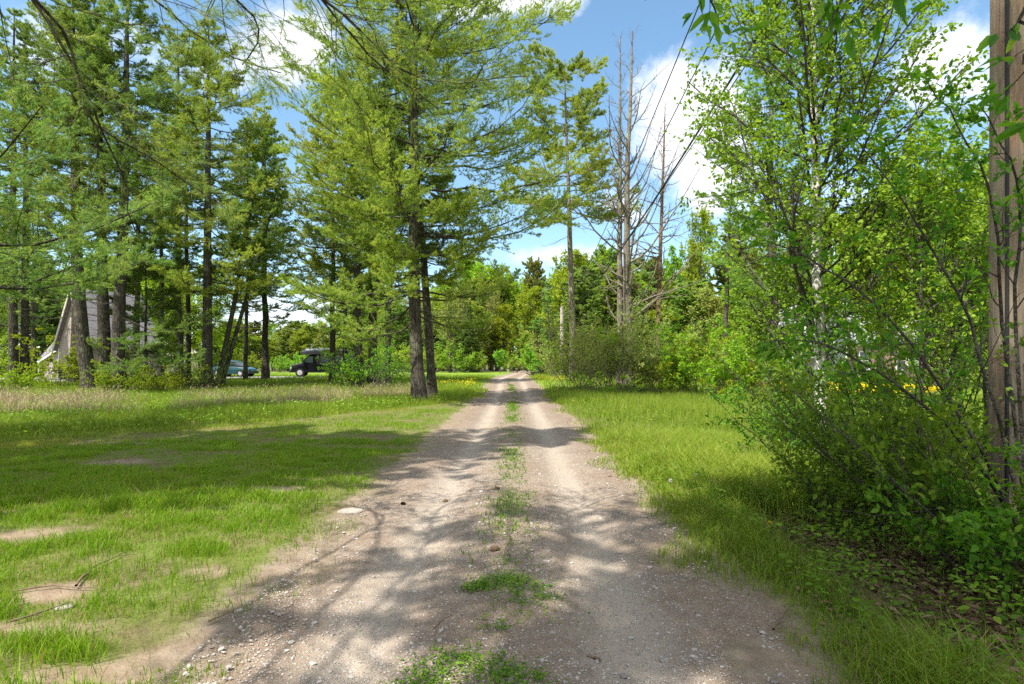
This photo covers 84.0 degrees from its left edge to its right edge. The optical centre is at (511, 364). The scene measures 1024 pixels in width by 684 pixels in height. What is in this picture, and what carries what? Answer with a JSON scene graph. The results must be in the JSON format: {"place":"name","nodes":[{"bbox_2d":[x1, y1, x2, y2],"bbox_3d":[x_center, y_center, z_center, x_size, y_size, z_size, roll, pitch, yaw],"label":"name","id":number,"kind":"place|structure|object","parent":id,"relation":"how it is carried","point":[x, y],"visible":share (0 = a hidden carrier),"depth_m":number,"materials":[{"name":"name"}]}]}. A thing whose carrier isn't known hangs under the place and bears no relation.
{"place":"outdoors","nodes":[
{"label":"outdoors","id":0,"kind":"place"},
{"bbox_2d":[0,380,426,417],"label":"dry grass","id":1,"kind":"structure","parent":0,"point":[13,397],"depth_m":21.79,"materials":[{"name":"beige plant"}]},
{"bbox_2d":[0,373,498,442],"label":"meadow grass","id":2,"kind":"structure","parent":0,"point":[289,409],"depth_m":20.33,"materials":[{"name":"green plant"}]},
{"bbox_2d":[0,375,501,381],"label":"driveway","id":3,"kind":"structure","parent":0,"point":[214,377],"depth_m":53.02,"materials":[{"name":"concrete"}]},
{"bbox_2d":[289,348,354,376],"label":"camper van","id":4,"kind":"object","parent":3,"relation":"on","point":[308,364],"visible":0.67,"depth_m":56.87,"materials":[{"name":"black paint"}]},
{"bbox_2d":[0,0,989,355],"label":"sky","id":5,"kind":"structure","parent":0,"point":[659,35],"materials":[{"name":"blue"}]},
{"bbox_2d":[221,370,784,683],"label":"gravel road","id":6,"kind":"structure","parent":0,"point":[535,409],"depth_m":4.04,"materials":[{"name":"beige gravel"}]},
{"bbox_2d":[376,380,595,683],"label":"road weeds","id":7,"kind":"object","parent":6,"relation":"on","point":[479,585],"visible":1,"depth_m":3.84,"materials":[{"name":"green plant"}]},
{"bbox_2d":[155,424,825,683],"bbox_3d":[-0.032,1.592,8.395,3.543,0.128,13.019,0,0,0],"label":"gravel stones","id":8,"kind":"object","parent":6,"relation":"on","point":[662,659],"visible":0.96,"depth_m":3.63,"materials":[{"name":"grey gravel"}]},
{"bbox_2d":[0,356,1023,683],"bbox_3d":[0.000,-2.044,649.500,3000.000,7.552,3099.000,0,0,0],"label":"land","id":9,"kind":"structure","parent":0,"point":[748,658],"depth_m":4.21,"materials":[{"name":"green plant"}]},
{"bbox_2d":[0,356,56,390],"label":"bush","id":10,"kind":"object","parent":9,"relation":"on","point":[18,379],"visible":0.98,"depth_m":30.71,"materials":[{"name":"green plant"}]},
{"bbox_2d":[0,34,63,385],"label":"pine tree","id":11,"kind":"object","parent":9,"relation":"on","point":[23,359],"visible":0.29,"depth_m":34.43,"materials":[{"name":"green plant"}]},
{"bbox_2d":[0,7,70,386],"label":"pine tree","id":12,"kind":"object","parent":9,"relation":"on","point":[13,352],"visible":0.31,"depth_m":33.91,"materials":[{"name":"green plant"}]},
{"bbox_2d":[0,200,70,371],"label":"pine tree","id":13,"kind":"object","parent":9,"relation":"on","point":[35,343],"visible":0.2,"depth_m":59.78,"materials":[{"name":"green plant"}]},
{"bbox_2d":[18,273,61,369],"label":"spruce tree","id":14,"kind":"object","parent":9,"relation":"on","point":[55,321],"visible":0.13,"depth_m":61.62,"materials":[{"name":"green plant"}]},
{"bbox_2d":[0,1,138,382],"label":"pine tree","id":15,"kind":"object","parent":9,"relation":"on","point":[55,181],"visible":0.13,"depth_m":39.59,"materials":[{"name":"green plant"}]},
{"bbox_2d":[0,326,148,384],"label":"bush","id":16,"kind":"object","parent":9,"relation":"on","point":[62,372],"visible":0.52,"depth_m":34.76,"materials":[{"name":"green plant"}]},
{"bbox_2d":[0,0,152,390],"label":"pine tree","id":17,"kind":"object","parent":9,"relation":"on","point":[84,351],"visible":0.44,"depth_m":30.73,"materials":[{"name":"green plant"}]},
{"bbox_2d":[0,72,181,315],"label":"pine tree","id":18,"kind":"object","parent":9,"relation":"on","point":[9,286],"visible":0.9,"depth_m":14.77,"materials":[{"name":"green plant"}]},
{"bbox_2d":[37,290,158,378],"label":"house","id":19,"kind":"structure","parent":9,"relation":"on","point":[63,345],"depth_m":47.10,"materials":[{"name":"beige wood"}]},
{"bbox_2d":[20,0,178,387],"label":"pine tree","id":20,"kind":"object","parent":9,"relation":"on","point":[103,315],"visible":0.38,"depth_m":31.15,"materials":[{"name":"green plant"}]},
{"bbox_2d":[39,359,159,391],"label":"bush","id":21,"kind":"object","parent":9,"relation":"on","point":[111,382],"visible":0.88,"depth_m":29.85,"materials":[{"name":"green plant"}]},
{"bbox_2d":[40,0,216,390],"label":"pine tree","id":22,"kind":"object","parent":9,"relation":"on","point":[120,342],"visible":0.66,"depth_m":30.83,"materials":[{"name":"green plant"}]},
{"bbox_2d":[88,87,175,384],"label":"pine tree","id":23,"kind":"object","parent":9,"relation":"on","point":[138,230],"visible":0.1,"depth_m":37.93,"materials":[{"name":"green plant"}]},
{"bbox_2d":[85,252,191,389],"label":"pine tree","id":24,"kind":"object","parent":9,"relation":"on","point":[172,346],"visible":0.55,"depth_m":33.48,"materials":[{"name":"green plant"}]},
{"bbox_2d":[129,122,199,376],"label":"pine tree","id":25,"kind":"object","parent":9,"relation":"on","point":[161,370],"visible":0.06,"depth_m":43.89,"materials":[{"name":"green plant"}]},
{"bbox_2d":[140,270,197,370],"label":"leafy tree","id":26,"kind":"object","parent":9,"relation":"on","point":[152,286],"visible":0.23,"depth_m":70.62,"materials":[{"name":"green plant"}]},
{"bbox_2d":[116,25,232,379],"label":"pine tree","id":27,"kind":"object","parent":9,"relation":"on","point":[179,335],"visible":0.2,"depth_m":42.65,"materials":[{"name":"green plant"}]},
{"bbox_2d":[132,360,223,391],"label":"bush","id":28,"kind":"object","parent":9,"relation":"on","point":[173,382],"visible":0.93,"depth_m":30.87,"materials":[{"name":"green plant"}]},
{"bbox_2d":[150,112,238,384],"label":"pine tree","id":29,"kind":"object","parent":9,"relation":"on","point":[186,261],"visible":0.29,"depth_m":36.80,"materials":[{"name":"green plant"}]},
{"bbox_2d":[164,351,255,388],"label":"shrub","id":30,"kind":"object","parent":9,"relation":"on","point":[203,383],"visible":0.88,"depth_m":32.28,"materials":[{"name":"green plant"}]},
{"bbox_2d":[190,265,235,349],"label":"leafy tree","id":31,"kind":"object","parent":9,"relation":"on","point":[217,335],"visible":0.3,"depth_m":77.21,"materials":[{"name":"green plant"}]},
{"bbox_2d":[128,17,303,388],"bbox_3d":[-17.150,-9.356,33.008,8.456,22.003,9.312,0,0,-43],"label":"pine tree","id":32,"kind":"object","parent":9,"relation":"on","point":[206,271],"visible":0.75,"depth_m":32.88,"materials":[{"name":"green plant"}]},
{"bbox_2d":[195,123,297,387],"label":"pine tree","id":33,"kind":"object","parent":9,"relation":"on","point":[267,153],"visible":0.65,"depth_m":33.95,"materials":[{"name":"green plant"}]},
{"bbox_2d":[214,177,295,386],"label":"pine tree","id":34,"kind":"object","parent":9,"relation":"on","point":[277,210],"visible":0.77,"depth_m":34.17,"materials":[{"name":"green plant"}]},
{"bbox_2d":[212,117,298,379],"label":"pine tree","id":35,"kind":"object","parent":9,"relation":"on","point":[260,292],"visible":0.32,"depth_m":42.80,"materials":[{"name":"green plant"}]},
{"bbox_2d":[216,105,317,379],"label":"pine tree","id":36,"kind":"object","parent":9,"relation":"on","point":[265,368],"visible":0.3,"depth_m":44.77,"materials":[{"name":"green plant"}]},
{"bbox_2d":[271,329,297,370],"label":"pine tree","id":37,"kind":"object","parent":9,"relation":"on","point":[285,338],"visible":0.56,"depth_m":116.46,"materials":[{"name":"green plant"}]},
{"bbox_2d":[0,0,575,280],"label":"pine tree","id":38,"kind":"object","parent":9,"relation":"on","point":[39,6],"visible":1,"depth_m":4.95,"materials":[{"name":"green plant"}]},
{"bbox_2d":[288,328,313,357],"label":"leafy tree","id":39,"kind":"object","parent":9,"relation":"on","point":[302,336],"visible":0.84,"depth_m":114.78,"materials":[{"name":"green plant"}]},
{"bbox_2d":[275,86,367,381],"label":"pine tree","id":40,"kind":"object","parent":9,"relation":"on","point":[315,144],"visible":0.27,"depth_m":40.27,"materials":[{"name":"green plant"}]},
{"bbox_2d":[254,67,408,384],"bbox_3d":[-11.443,-9.100,38.487,9.340,21.291,9.018,0,0,39],"label":"pine tree","id":41,"kind":"object","parent":9,"relation":"on","point":[356,313],"visible":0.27,"depth_m":37.12,"materials":[{"name":"green plant"}]},
{"bbox_2d":[295,185,392,379],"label":"pine tree","id":42,"kind":"object","parent":9,"relation":"on","point":[313,332],"visible":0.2,"depth_m":42.09,"materials":[{"name":"green plant"}]},
{"bbox_2d":[307,340,410,387],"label":"shrub","id":43,"kind":"object","parent":9,"relation":"on","point":[353,364],"visible":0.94,"depth_m":34.39,"materials":[{"name":"green plant"}]},
{"bbox_2d":[301,27,434,384],"bbox_3d":[-9.277,-10.656,38.951,8.900,24.273,8.668,0,0,0],"label":"pine tree","id":44,"kind":"object","parent":9,"relation":"on","point":[344,260],"visible":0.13,"depth_m":37.50,"materials":[{"name":"green plant"}]},
{"bbox_2d":[339,53,434,385],"bbox_3d":[-7.697,-9.543,38.079,7.044,22.121,6.774,0,0,0],"label":"pine tree","id":45,"kind":"object","parent":9,"relation":"on","point":[389,337],"visible":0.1,"depth_m":37.31,"materials":[{"name":"green plant"}]},
{"bbox_2d":[377,299,409,371],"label":"pine tree","id":46,"kind":"object","parent":9,"relation":"on","point":[397,323],"visible":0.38,"depth_m":105.35,"materials":[{"name":"green plant"}]},
{"bbox_2d":[360,2,470,398],"bbox_3d":[-4.337,-7.790,25.977,4.923,19.115,5.487,0,0,0],"label":"pine tree","id":47,"kind":"object","parent":9,"relation":"on","point":[432,388],"visible":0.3,"depth_m":25.60,"materials":[{"name":"green plant"}]},
{"bbox_2d":[273,0,592,400],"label":"pine tree","id":48,"kind":"object","parent":9,"relation":"on","point":[382,245],"visible":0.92,"depth_m":22.68,"materials":[{"name":"green plant"}]},
{"bbox_2d":[436,290,464,372],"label":"budding tree","id":49,"kind":"object","parent":9,"relation":"on","point":[454,306],"visible":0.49,"depth_m":89.86,"materials":[{"name":"green plant"}]},
{"bbox_2d":[434,341,475,372],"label":"bush","id":50,"kind":"object","parent":9,"relation":"on","point":[444,358],"visible":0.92,"depth_m":89.37,"materials":[{"name":"green plant"}]},
{"bbox_2d":[455,305,480,371],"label":"spruce tree","id":51,"kind":"object","parent":9,"relation":"on","point":[468,339],"visible":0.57,"depth_m":95.59,"materials":[{"name":"green plant"}]},
{"bbox_2d":[470,301,492,371],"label":"leafy tree","id":52,"kind":"object","parent":9,"relation":"on","point":[481,333],"visible":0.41,"depth_m":107.52,"materials":[{"name":"green plant"}]},
{"bbox_2d":[480,263,520,370],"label":"leafy tree","id":53,"kind":"object","parent":9,"relation":"on","point":[510,292],"visible":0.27,"depth_m":130.91,"materials":[{"name":"green plant"}]},
{"bbox_2d":[487,303,518,370],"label":"leafy tree","id":54,"kind":"object","parent":9,"relation":"on","point":[509,314],"visible":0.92,"depth_m":110.40,"materials":[{"name":"green plant"}]},
{"bbox_2d":[512,256,547,367],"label":"pine tree","id":55,"kind":"object","parent":9,"relation":"on","point":[535,269],"visible":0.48,"depth_m":116.86,"materials":[{"name":"green plant"}]},
{"bbox_2d":[514,283,546,371],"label":"leafy tree","id":56,"kind":"object","parent":9,"relation":"on","point":[523,300],"visible":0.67,"depth_m":106.11,"materials":[{"name":"green plant"}]},
{"bbox_2d":[44,436,1023,683],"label":"leaf litter","id":57,"kind":"object","parent":9,"relation":"on","point":[973,606],"visible":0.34,"depth_m":4.08,"materials":[{"name":"brown plant"}]},
{"bbox_2d":[515,339,567,373],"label":"bush","id":58,"kind":"object","parent":9,"relation":"on","point":[530,357],"visible":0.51,"depth_m":59.86,"materials":[{"name":"green plant"}]},
{"bbox_2d":[529,278,567,356],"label":"pine tree","id":59,"kind":"object","parent":9,"relation":"on","point":[548,298],"visible":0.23,"depth_m":92.84,"materials":[{"name":"green plant"}]},
{"bbox_2d":[537,248,589,338],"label":"leafy tree","id":60,"kind":"object","parent":9,"relation":"on","point":[562,273],"visible":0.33,"depth_m":76.77,"materials":[{"name":"green plant"}]},
{"bbox_2d":[505,40,643,379],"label":"pine tree","id":61,"kind":"object","parent":9,"relation":"on","point":[578,106],"visible":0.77,"depth_m":42.83,"materials":[{"name":"green plant"}]},
{"bbox_2d":[518,314,631,388],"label":"shrub","id":62,"kind":"object","parent":9,"relation":"on","point":[550,359],"visible":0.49,"depth_m":33.63,"materials":[{"name":"green plant"}]},
{"bbox_2d":[552,264,616,369],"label":"leafy tree","id":63,"kind":"object","parent":9,"relation":"on","point":[590,300],"visible":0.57,"depth_m":64.31,"materials":[{"name":"green plant"}]},
{"bbox_2d":[526,295,642,390],"bbox_3d":[4.216,-1.199,32.455,5.691,5.598,5.358,0,0,-19],"label":"shrub","id":64,"kind":"object","parent":9,"relation":"on","point":[576,368],"visible":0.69,"depth_m":31.58,"materials":[{"name":"green plant"}]},
{"bbox_2d":[559,289,662,390],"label":"shrub","id":65,"kind":"object","parent":9,"relation":"on","point":[605,368],"visible":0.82,"depth_m":30.48,"materials":[{"name":"green plant"}]},
{"bbox_2d":[596,32,641,383],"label":"dead tree","id":66,"kind":"object","parent":9,"relation":"on","point":[620,269],"visible":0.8,"depth_m":37.88,"materials":[{"name":"grey wood"}]},
{"bbox_2d":[590,266,647,336],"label":"pine tree","id":67,"kind":"object","parent":9,"relation":"on","point":[612,297],"visible":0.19,"depth_m":67.56,"materials":[{"name":"green plant"}]},
{"bbox_2d":[572,23,700,385],"bbox_3d":[7.461,-10.596,36.909,10.021,24.268,6.104,0,0,-33],"label":"dead tree","id":68,"kind":"object","parent":9,"relation":"on","point":[627,277],"visible":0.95,"depth_m":37.28,"materials":[{"name":"grey wood"}]},
{"bbox_2d":[631,255,666,372],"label":"pine tree","id":69,"kind":"object","parent":9,"relation":"on","point":[644,276],"visible":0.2,"depth_m":78.95,"materials":[{"name":"green plant"}]},
{"bbox_2d":[592,302,717,392],"bbox_3d":[7.169,-0.946,31.610,5.490,5.114,6.792,0,0,-41],"label":"shrub","id":70,"kind":"object","parent":9,"relation":"on","point":[654,347],"visible":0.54,"depth_m":30.99,"materials":[{"name":"green plant"}]},
{"bbox_2d":[565,333,746,391],"bbox_3d":[8.911,-0.006,33.105,9.084,4.279,8.314,0,0,-35],"label":"bush","id":71,"kind":"object","parent":9,"relation":"on","point":[659,367],"visible":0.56,"depth_m":30.85,"materials":[{"name":"green plant"}]},
{"bbox_2d":[615,102,698,382],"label":"dead tree","id":72,"kind":"object","parent":9,"relation":"on","point":[659,270],"visible":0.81,"depth_m":38.92,"materials":[{"name":"grey wood"}]},
{"bbox_2d":[662,244,690,312],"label":"leafy tree","id":73,"kind":"object","parent":9,"relation":"on","point":[670,268],"visible":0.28,"depth_m":65.22,"materials":[{"name":"green plant"}]},
{"bbox_2d":[572,321,783,394],"bbox_3d":[8.751,-0.196,32.141,10.061,4.754,10.362,0,0,11],"label":"bush","id":74,"kind":"object","parent":9,"relation":"on","point":[678,356],"visible":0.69,"depth_m":29.19,"materials":[{"name":"green plant"}]},
{"bbox_2d":[643,318,736,376],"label":"bush","id":75,"kind":"object","parent":9,"relation":"on","point":[702,331],"visible":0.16,"depth_m":44.34,"materials":[{"name":"green plant"}]},
{"bbox_2d":[661,278,719,374],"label":"tree","id":76,"kind":"object","parent":9,"relation":"on","point":[685,301],"visible":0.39,"depth_m":54.76,"materials":[{"name":"green plant"}]},
{"bbox_2d":[679,206,719,297],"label":"leafy tree","id":77,"kind":"object","parent":9,"relation":"on","point":[695,269],"visible":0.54,"depth_m":59.67,"materials":[{"name":"green plant"}]},
{"bbox_2d":[680,283,723,344],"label":"budding tree","id":78,"kind":"object","parent":9,"relation":"on","point":[705,290],"visible":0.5,"depth_m":53.65,"materials":[{"name":"green plant"}]},
{"bbox_2d":[717,173,750,383],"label":"dead tree","id":79,"kind":"object","parent":9,"relation":"on","point":[726,310],"visible":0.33,"depth_m":36.95,"materials":[{"name":"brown wood"}]},
{"bbox_2d":[709,227,764,309],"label":"tree","id":80,"kind":"object","parent":9,"relation":"on","point":[721,280],"visible":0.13,"depth_m":61.53,"materials":[{"name":"green plant"}]},
{"bbox_2d":[692,315,783,376],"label":"bush","id":81,"kind":"object","parent":9,"relation":"on","point":[719,325],"visible":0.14,"depth_m":43.00,"materials":[{"name":"green plant"}]},
{"bbox_2d":[708,277,780,343],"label":"leafy tree","id":82,"kind":"object","parent":9,"relation":"on","point":[732,315],"visible":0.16,"depth_m":47.07,"materials":[{"name":"green plant"}]},
{"bbox_2d":[695,0,826,388],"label":"pine tree","id":83,"kind":"object","parent":9,"relation":"on","point":[718,262],"visible":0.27,"depth_m":33.83,"materials":[{"name":"green plant"}]},
{"bbox_2d":[687,336,836,394],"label":"bush","id":84,"kind":"object","parent":9,"relation":"on","point":[750,365],"visible":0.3,"depth_m":29.16,"materials":[{"name":"green plant"}]},
{"bbox_2d":[663,324,864,394],"bbox_3d":[13.215,0.008,30.460,9.318,4.279,9.029,0,0,10],"label":"bush","id":85,"kind":"object","parent":9,"relation":"on","point":[694,369],"visible":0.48,"depth_m":28.25,"materials":[{"name":"green plant"}]},
{"bbox_2d":[700,359,854,460],"bbox_3d":[4.099,0.772,8.460,2.136,1.837,2.631,0,0,27],"label":"shrub","id":86,"kind":"object","parent":9,"relation":"on","point":[735,411],"visible":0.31,"depth_m":8.30,"materials":[{"name":"green plant"}]},
{"bbox_2d":[727,380,835,449],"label":"shrub","id":87,"kind":"object","parent":9,"relation":"on","point":[772,427],"visible":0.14,"depth_m":10.30,"materials":[{"name":"green plant"}]},
{"bbox_2d":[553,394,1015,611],"bbox_3d":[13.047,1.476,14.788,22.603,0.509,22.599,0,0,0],"label":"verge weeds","id":88,"kind":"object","parent":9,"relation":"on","point":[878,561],"visible":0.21,"depth_m":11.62,"materials":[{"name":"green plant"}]},
{"bbox_2d":[664,0,989,448],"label":"birch tree","id":89,"kind":"object","parent":9,"relation":"on","point":[812,63],"visible":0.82,"depth_m":9.14,"materials":[{"name":"green plant"}]},
{"bbox_2d":[645,0,1023,142],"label":"cherry tree","id":90,"kind":"object","parent":9,"relation":"on","point":[829,11],"visible":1,"depth_m":2.71,"materials":[{"name":"green plant"}]},
{"bbox_2d":[651,461,1023,683],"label":"ground cover","id":91,"kind":"object","parent":9,"relation":"on","point":[998,618],"visible":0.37,"depth_m":3.71,"materials":[{"name":"green plant"}]},
{"bbox_2d":[667,259,1023,513],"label":"shrub","id":92,"kind":"object","parent":9,"relation":"on","point":[797,430],"visible":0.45,"depth_m":5.95,"materials":[{"name":"green plant"}]},
{"bbox_2d":[769,412,927,536],"bbox_3d":[3.185,1.067,5.464,1.504,1.185,1.300,0,0,0],"label":"shrub","id":93,"kind":"object","parent":9,"relation":"on","point":[804,477],"visible":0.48,"depth_m":5.43,"materials":[{"name":"green plant"}]},
{"bbox_2d":[723,291,987,458],"bbox_3d":[4.327,0.421,7.209,2.555,2.529,3.235,0,0,-11],"label":"shrub","id":94,"kind":"object","parent":9,"relation":"on","point":[815,309],"visible":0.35,"depth_m":6.98,"materials":[{"name":"green plant"}]},
{"bbox_2d":[778,302,950,377],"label":"house","id":95,"kind":"structure","parent":9,"relation":"on","point":[860,352],"depth_m":49.63,"materials":[{"name":"grey"}]},
{"bbox_2d":[836,190,911,366],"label":"leafy tree","id":96,"kind":"object","parent":9,"relation":"on","point":[897,299],"visible":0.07,"depth_m":39.58,"materials":[{"name":"green plant"}]},
{"bbox_2d":[739,58,1023,533],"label":"arching shrub","id":97,"kind":"object","parent":9,"relation":"on","point":[966,169],"visible":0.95,"depth_m":4.40,"materials":[{"name":"green plant"}]},
{"bbox_2d":[746,341,1023,567],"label":"shrub","id":98,"kind":"object","parent":9,"relation":"on","point":[896,466],"visible":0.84,"depth_m":4.48,"materials":[{"name":"green plant"}]},
{"bbox_2d":[787,98,988,453],"bbox_3d":[6.410,-1.000,8.236,3.258,5.591,4.011,0,0,-25],"label":"sapling","id":99,"kind":"object","parent":9,"relation":"on","point":[979,222],"visible":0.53,"depth_m":8.10,"materials":[{"name":"green plant"}]},
{"bbox_2d":[821,118,988,458],"bbox_3d":[7.557,-1.215,9.833,3.842,6.096,3.796,0,0,0],"label":"sapling","id":100,"kind":"object","parent":9,"relation":"on","point":[942,347],"visible":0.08,"depth_m":9.68,"materials":[{"name":"green plant"}]},
{"bbox_2d":[881,182,988,442],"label":"sapling","id":101,"kind":"object","parent":9,"relation":"on","point":[984,389],"visible":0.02,"depth_m":11.47,"materials":[{"name":"green plant"}]},
{"bbox_2d":[864,464,1023,608],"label":"shrub","id":102,"kind":"object","parent":9,"relation":"on","point":[1000,533],"visible":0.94,"depth_m":4.08,"materials":[{"name":"green plant"}]},
{"bbox_2d":[987,0,1023,530],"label":"utility pole","id":103,"kind":"object","parent":9,"relation":"on","point":[1004,14],"visible":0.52,"depth_m":5.30,"materials":[{"name":"brown wood"}]},
{"bbox_2d":[563,1,779,317],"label":"overhead cable","id":104,"kind":"object","parent":103,"relation":"attached to","point":[728,83],"visible":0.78,"depth_m":17.59,"materials":[{"name":"metal"}]},
{"bbox_2d":[990,441,1023,490],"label":"shrub","id":105,"kind":"object","parent":9,"relation":"on","point":[1007,455],"visible":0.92,"depth_m":4.39,"materials":[{"name":"green plant"}]},
{"bbox_2d":[529,372,1023,683],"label":"verge grass","id":106,"kind":"structure","parent":0,"point":[670,446],"depth_m":6.01,"materials":[{"name":"green plant"}]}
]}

